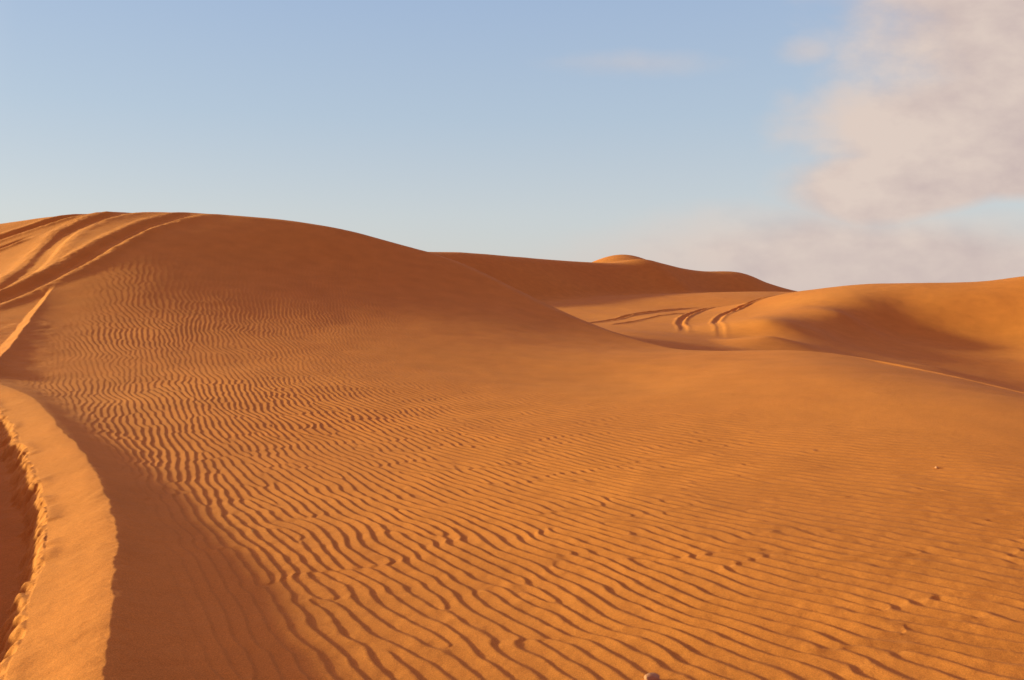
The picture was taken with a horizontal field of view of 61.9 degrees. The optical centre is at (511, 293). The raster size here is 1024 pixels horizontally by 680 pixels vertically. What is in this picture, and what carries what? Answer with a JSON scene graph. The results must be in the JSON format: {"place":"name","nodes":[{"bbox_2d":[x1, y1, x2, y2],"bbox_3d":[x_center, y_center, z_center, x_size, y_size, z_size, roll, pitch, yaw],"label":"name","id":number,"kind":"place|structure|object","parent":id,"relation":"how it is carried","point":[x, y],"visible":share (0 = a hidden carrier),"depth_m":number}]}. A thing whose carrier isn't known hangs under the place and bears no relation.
{"place":"outdoors","nodes":[
{"label":"outdoors","id":0,"kind":"place"},
{"bbox_2d":[0,212,701,381],"bbox_3d":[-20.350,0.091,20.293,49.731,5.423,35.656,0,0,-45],"label":"dune","id":1,"kind":"structure","parent":0,"point":[231,296],"depth_m":20.09},
{"bbox_2d":[0,284,61,368],"bbox_3d":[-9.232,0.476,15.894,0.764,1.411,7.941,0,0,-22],"label":"tyre track","id":2,"kind":"structure","parent":1,"relation":"on","point":[17,326],"depth_m":16.66},
{"bbox_2d":[0,211,106,249],"bbox_3d":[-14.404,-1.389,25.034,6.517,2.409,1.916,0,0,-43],"label":"tyre track","id":3,"kind":"structure","parent":1,"relation":"on","point":[23,229],"depth_m":25.39},
{"bbox_2d":[0,211,233,309],"bbox_3d":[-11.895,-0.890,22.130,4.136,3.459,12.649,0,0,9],"label":"tyre track","id":4,"kind":"structure","parent":1,"relation":"on","point":[47,261],"depth_m":22.71},
{"bbox_2d":[0,350,1023,679],"bbox_3d":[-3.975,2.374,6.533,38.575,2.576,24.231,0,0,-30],"label":"ground","id":5,"kind":"structure","parent":0,"point":[770,514],"depth_m":5.96},
{"bbox_2d":[0,378,158,679],"bbox_3d":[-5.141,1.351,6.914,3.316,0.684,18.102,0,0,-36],"label":"tyre track","id":6,"kind":"structure","parent":5,"relation":"on","point":[77,598],"depth_m":4.61},
{"bbox_2d":[644,673,659,679],"bbox_3d":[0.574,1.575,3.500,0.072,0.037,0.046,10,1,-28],"label":"stone","id":7,"kind":"object","parent":5,"relation":"on","point":[651,676],"visible":1,"depth_m":3.48},
{"bbox_2d":[825,353,1023,393],"bbox_3d":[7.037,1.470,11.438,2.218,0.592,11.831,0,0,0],"label":"tyre track","id":8,"kind":"structure","parent":5,"relation":"on","point":[923,370],"depth_m":14.84},
{"bbox_2d":[0,0,1023,290],"label":"sky","id":9,"kind":"structure","parent":0,"point":[796,145]},
{"bbox_2d":[430,252,796,298],"bbox_3d":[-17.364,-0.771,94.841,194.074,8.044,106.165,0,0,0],"label":"dune","id":10,"kind":"structure","parent":0,"point":[535,278],"depth_m":80.24},
{"bbox_2d":[593,255,642,262],"bbox_3d":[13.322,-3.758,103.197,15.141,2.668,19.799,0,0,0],"label":"dune","id":11,"kind":"structure","parent":0,"point":[613,258],"depth_m":106.83},
{"bbox_2d":[537,291,1023,391],"bbox_3d":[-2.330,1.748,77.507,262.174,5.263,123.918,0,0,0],"label":"valley","id":12,"kind":"structure","parent":0,"point":[1000,365],"depth_m":39.68},
{"bbox_2d":[589,305,713,324],"bbox_3d":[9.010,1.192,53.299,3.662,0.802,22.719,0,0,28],"label":"tyre track","id":13,"kind":"structure","parent":12,"relation":"on","point":[628,316],"depth_m":51.47},
{"bbox_2d":[673,295,774,336],"bbox_3d":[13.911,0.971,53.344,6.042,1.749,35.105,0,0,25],"label":"tyre track","id":14,"kind":"structure","parent":12,"relation":"on","point":[720,327],"depth_m":45.02},
{"bbox_2d":[722,276,1023,349],"bbox_3d":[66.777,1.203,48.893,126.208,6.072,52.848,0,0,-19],"label":"dune","id":15,"kind":"structure","parent":0,"point":[991,311],"depth_m":45.46}
]}

